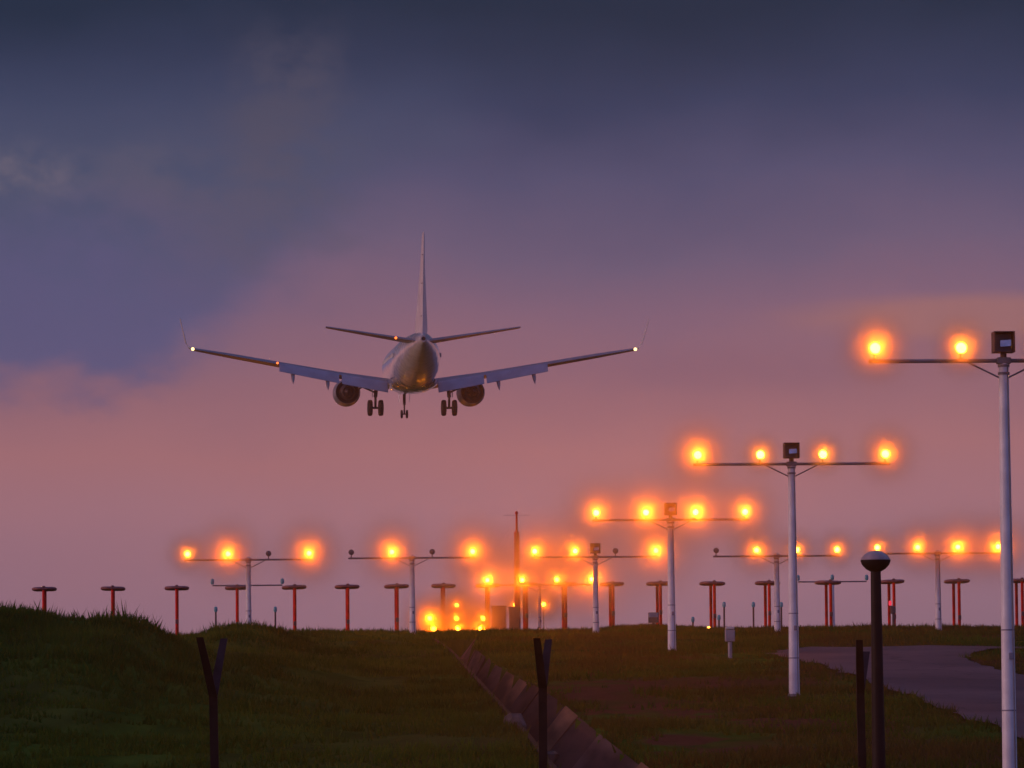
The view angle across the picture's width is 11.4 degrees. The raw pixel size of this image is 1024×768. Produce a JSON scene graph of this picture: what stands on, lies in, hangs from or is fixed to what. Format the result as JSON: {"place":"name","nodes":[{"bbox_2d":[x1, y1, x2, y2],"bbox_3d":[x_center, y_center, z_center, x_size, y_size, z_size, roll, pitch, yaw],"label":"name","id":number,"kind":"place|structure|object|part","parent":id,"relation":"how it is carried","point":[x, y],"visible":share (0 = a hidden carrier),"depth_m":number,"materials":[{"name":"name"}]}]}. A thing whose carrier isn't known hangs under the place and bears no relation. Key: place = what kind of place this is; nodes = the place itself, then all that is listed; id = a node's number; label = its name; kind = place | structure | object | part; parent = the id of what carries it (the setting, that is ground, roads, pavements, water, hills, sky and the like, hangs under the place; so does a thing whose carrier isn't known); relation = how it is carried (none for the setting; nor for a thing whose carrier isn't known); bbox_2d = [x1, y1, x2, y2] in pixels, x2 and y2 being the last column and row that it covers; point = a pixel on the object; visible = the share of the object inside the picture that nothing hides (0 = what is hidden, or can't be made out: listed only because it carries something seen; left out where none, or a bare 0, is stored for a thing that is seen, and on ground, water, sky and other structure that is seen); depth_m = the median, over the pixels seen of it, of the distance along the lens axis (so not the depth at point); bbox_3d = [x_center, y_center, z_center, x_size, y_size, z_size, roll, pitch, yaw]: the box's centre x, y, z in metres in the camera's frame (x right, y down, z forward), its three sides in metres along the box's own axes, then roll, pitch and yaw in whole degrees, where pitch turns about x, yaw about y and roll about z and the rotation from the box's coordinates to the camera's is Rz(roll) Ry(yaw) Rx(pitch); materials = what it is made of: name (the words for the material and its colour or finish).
{"place":"outdoors","nodes":[
{"label":"outdoors","id":0,"kind":"place"},
{"bbox_2d":[211,578,283,585],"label":"light bar","id":1,"kind":"object","parent":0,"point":[281,581],"visible":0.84,"depth_m":208.45,"materials":[{"name":"white paint"}]},
{"bbox_2d":[180,232,648,417],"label":"airliner","id":2,"kind":"object","parent":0,"point":[410,364],"visible":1,"depth_m":402.30,"materials":[{"name":"white paint"}]},
{"bbox_2d":[0,598,1023,767],"bbox_3d":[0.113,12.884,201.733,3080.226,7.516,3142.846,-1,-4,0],"label":"ground","id":3,"kind":"structure","parent":0,"point":[619,696],"depth_m":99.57,"materials":[{"name":"green plant"}]},
{"bbox_2d":[32,586,56,610],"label":"localizer antenna","id":4,"kind":"object","parent":3,"relation":"on","point":[43,589],"visible":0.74,"depth_m":205.94,"materials":[{"name":"red paint"}]},
{"bbox_2d":[101,585,124,616],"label":"localizer antenna","id":5,"kind":"object","parent":3,"relation":"on","point":[112,588],"visible":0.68,"depth_m":205.95,"materials":[{"name":"red paint"}]},
{"bbox_2d":[164,585,188,634],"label":"localizer antenna","id":6,"kind":"object","parent":3,"relation":"on","point":[176,588],"visible":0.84,"depth_m":205.88,"materials":[{"name":"red paint"}]},
{"bbox_2d":[196,637,227,767],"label":"fence post","id":7,"kind":"object","parent":3,"relation":"on","point":[213,682],"visible":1,"depth_m":47.45,"materials":[{"name":"metal"}]},
{"bbox_2d":[214,606,217,624],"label":"threshold light post","id":8,"kind":"object","parent":3,"relation":"on","point":[215,609],"visible":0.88,"depth_m":213.82,"materials":[{"name":"grey metal"}]},
{"bbox_2d":[225,584,245,622],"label":"localizer antenna","id":9,"kind":"object","parent":3,"relation":"on","point":[237,587],"visible":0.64,"depth_m":205.87,"materials":[{"name":"red paint"}]},
{"bbox_2d":[185,550,311,623],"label":"approach light mast","id":10,"kind":"object","parent":3,"relation":"on","point":[248,560],"visible":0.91,"depth_m":170.92,"materials":[{"name":"grey metal"}]},
{"bbox_2d":[273,606,276,624],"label":"threshold light post","id":11,"kind":"object","parent":3,"relation":"on","point":[275,609],"visible":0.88,"depth_m":213.82,"materials":[{"name":"grey metal"}]},
{"bbox_2d":[282,584,306,629],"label":"localizer antenna","id":12,"kind":"object","parent":3,"relation":"on","point":[294,587],"visible":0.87,"depth_m":205.87,"materials":[{"name":"red paint"}]},
{"bbox_2d":[335,583,359,630],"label":"localizer antenna","id":13,"kind":"object","parent":3,"relation":"on","point":[347,586],"visible":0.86,"depth_m":205.87,"materials":[{"name":"red paint"}]},
{"bbox_2d":[384,583,408,629],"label":"localizer antenna","id":14,"kind":"object","parent":3,"relation":"on","point":[396,587],"visible":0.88,"depth_m":205.90,"materials":[{"name":"red paint"}]},
{"bbox_2d":[348,549,475,633],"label":"approach light mast","id":15,"kind":"object","parent":3,"relation":"on","point":[412,618],"visible":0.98,"depth_m":170.91,"materials":[{"name":"grey metal"}]},
{"bbox_2d":[431,582,455,630],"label":"localizer antenna","id":16,"kind":"object","parent":3,"relation":"on","point":[443,586],"visible":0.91,"depth_m":205.87,"materials":[{"name":"red paint"}]},
{"bbox_2d":[475,582,498,629],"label":"localizer antenna","id":17,"kind":"object","parent":3,"relation":"on","point":[487,603],"visible":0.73,"depth_m":205.97,"materials":[{"name":"red paint"}]},
{"bbox_2d":[491,606,506,629],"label":"equipment cabinet","id":18,"kind":"object","parent":3,"relation":"on","point":[499,614],"visible":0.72,"depth_m":203.56,"materials":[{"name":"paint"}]},
{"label":"door","id":19,"kind":"part","parent":18,"relation":"part of","materials":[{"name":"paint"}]},
{"bbox_2d":[508,607,520,629],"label":"equipment cabinet","id":20,"kind":"object","parent":3,"relation":"on","point":[514,616],"visible":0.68,"depth_m":204.76,"materials":[{"name":"metal"}]},
{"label":"door","id":21,"kind":"part","parent":20,"relation":"part of","materials":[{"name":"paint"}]},
{"bbox_2d":[514,511,520,622],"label":"monitor antenna","id":22,"kind":"object","parent":3,"relation":"on","point":[516,569],"visible":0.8,"depth_m":211.91,"materials":[{"name":"red paint"}]},
{"bbox_2d":[513,581,537,628],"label":"localizer antenna","id":23,"kind":"object","parent":3,"relation":"on","point":[525,606],"visible":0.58,"depth_m":205.89,"materials":[{"name":"red paint"}]},
{"bbox_2d":[485,577,592,628],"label":"approach light mast","id":24,"kind":"object","parent":3,"relation":"on","point":[539,584],"visible":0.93,"depth_m":198.87,"materials":[{"name":"grey metal"}]},
{"bbox_2d":[432,638,648,767],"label":"drainage channel","id":25,"kind":"object","parent":3,"relation":"on","point":[579,746],"visible":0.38,"depth_m":103.81,"materials":[{"name":"concrete"}]},
{"bbox_2d":[504,713,526,729],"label":"rubble chunk","id":26,"kind":"object","parent":25,"relation":"on","point":[515,717],"visible":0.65,"depth_m":98.51,"materials":[{"name":"concrete"}]},
{"bbox_2d":[533,638,551,767],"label":"fence post","id":27,"kind":"object","parent":3,"relation":"on","point":[542,662],"visible":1,"depth_m":47.45,"materials":[{"name":"metal"}]},
{"bbox_2d":[542,602,545,628],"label":"approach light stake","id":28,"kind":"object","parent":3,"relation":"on","point":[543,604],"visible":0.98,"depth_m":229.80,"materials":[{"name":"paint"}]},
{"bbox_2d":[552,581,576,628],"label":"localizer antenna","id":29,"kind":"object","parent":3,"relation":"on","point":[564,605],"visible":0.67,"depth_m":205.88,"materials":[{"name":"red paint"}]},
{"bbox_2d":[532,543,658,632],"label":"approach light mast","id":30,"kind":"object","parent":3,"relation":"on","point":[595,548],"visible":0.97,"depth_m":170.92,"materials":[{"name":"grey metal"}]},
{"bbox_2d":[599,581,623,626],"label":"localizer antenna","id":31,"kind":"object","parent":3,"relation":"on","point":[611,584],"visible":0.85,"depth_m":205.93,"materials":[{"name":"red paint"}]},
{"bbox_2d":[648,612,658,624],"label":"marker board","id":32,"kind":"object","parent":3,"relation":"on","point":[653,617],"visible":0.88,"depth_m":195.79,"materials":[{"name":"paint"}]},
{"bbox_2d":[646,580,667,624],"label":"localizer antenna","id":33,"kind":"object","parent":3,"relation":"on","point":[659,584],"visible":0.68,"depth_m":205.92,"materials":[{"name":"red paint"}]},
{"bbox_2d":[592,503,748,651],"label":"approach light mast","id":34,"kind":"object","parent":3,"relation":"on","point":[670,509],"visible":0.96,"depth_m":138.96,"materials":[{"name":"white metal"}]},
{"bbox_2d":[699,580,724,627],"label":"localizer antenna","id":35,"kind":"object","parent":3,"relation":"on","point":[714,584],"visible":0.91,"depth_m":206.00,"materials":[{"name":"red paint"}]},
{"bbox_2d":[717,615,720,626],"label":"threshold light post","id":36,"kind":"object","parent":3,"relation":"on","point":[718,617],"visible":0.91,"depth_m":213.79,"materials":[{"name":"grey metal"}]},
{"bbox_2d":[722,602,725,626],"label":"threshold light post","id":37,"kind":"object","parent":3,"relation":"on","point":[724,604],"visible":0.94,"depth_m":213.81,"materials":[{"name":"grey metal"}]},
{"bbox_2d":[725,627,734,657],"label":"marker box","id":38,"kind":"object","parent":3,"relation":"on","point":[729,636],"visible":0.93,"depth_m":133.67,"materials":[{"name":"grey paint"}]},
{"bbox_2d":[752,602,754,626],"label":"threshold light post","id":39,"kind":"object","parent":3,"relation":"on","point":[753,604],"visible":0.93,"depth_m":213.81,"materials":[{"name":"grey metal"}]},
{"bbox_2d":[755,580,773,625],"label":"localizer antenna","id":40,"kind":"object","parent":3,"relation":"on","point":[769,583],"visible":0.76,"depth_m":205.94,"materials":[{"name":"red paint"}]},
{"bbox_2d":[713,547,839,630],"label":"approach light mast","id":41,"kind":"object","parent":3,"relation":"on","point":[777,621],"visible":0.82,"depth_m":170.91,"materials":[{"name":"grey metal"}]},
{"bbox_2d":[780,602,782,625],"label":"threshold light post","id":42,"kind":"object","parent":3,"relation":"on","point":[781,604],"visible":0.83,"depth_m":213.82,"materials":[{"name":"grey metal"}]},
{"bbox_2d":[693,442,889,695],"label":"approach light mast","id":43,"kind":"object","parent":3,"relation":"on","point":[791,451],"visible":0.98,"depth_m":109.99,"materials":[{"name":"white metal"}]},
{"bbox_2d":[815,579,840,625],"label":"localizer antenna","id":44,"kind":"object","parent":3,"relation":"on","point":[829,582],"visible":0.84,"depth_m":205.98,"materials":[{"name":"red paint"}]},
{"bbox_2d":[797,575,867,626],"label":"light bar","id":45,"kind":"object","parent":3,"relation":"on","point":[833,603],"visible":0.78,"depth_m":208.35,"materials":[{"name":"white paint"}]},
{"bbox_2d":[856,640,869,767],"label":"fence post","id":46,"kind":"object","parent":3,"relation":"on","point":[862,658],"visible":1,"depth_m":47.45,"materials":[{"name":"metal"}]},
{"bbox_2d":[861,550,890,767],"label":"dome lamp post","id":47,"kind":"object","parent":3,"relation":"on","point":[875,563],"visible":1,"depth_m":44.89,"materials":[{"name":"metal"}]},
{"bbox_2d":[889,601,895,625],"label":"obstruction light","id":48,"kind":"object","parent":3,"relation":"on","point":[893,610],"visible":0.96,"depth_m":204.80,"materials":[{"name":"paint"}]},
{"bbox_2d":[881,578,904,625],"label":"localizer antenna","id":49,"kind":"object","parent":3,"relation":"on","point":[893,581],"visible":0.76,"depth_m":206.03,"materials":[{"name":"red paint"}]},
{"bbox_2d":[874,544,999,629],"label":"approach light mast","id":50,"kind":"object","parent":3,"relation":"on","point":[938,617],"visible":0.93,"depth_m":170.91,"materials":[{"name":"grey metal"}]},
{"bbox_2d":[868,331,1023,767],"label":"approach light mast","id":51,"kind":"object","parent":3,"relation":"on","point":[1003,344],"visible":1,"depth_m":79.97,"materials":[{"name":"grey metal"}]},
{"bbox_2d":[944,578,969,626],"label":"localizer antenna","id":52,"kind":"object","parent":3,"relation":"on","point":[957,581],"visible":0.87,"depth_m":205.97,"materials":[{"name":"red paint"}]},
{"bbox_2d":[1013,577,1023,625],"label":"localizer antenna","id":53,"kind":"object","parent":3,"relation":"on","point":[1016,581],"visible":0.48,"depth_m":205.93,"materials":[{"name":"red paint"}]},
{"bbox_2d":[0,0,1023,634],"label":"sky","id":54,"kind":"structure","parent":0,"point":[783,190],"materials":[{"name":"purple"}]},
{"bbox_2d":[767,645,1023,737],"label":"road","id":55,"kind":"structure","parent":0,"point":[946,675],"depth_m":119.23,"materials":[{"name":"grey asphalt"}]}
]}

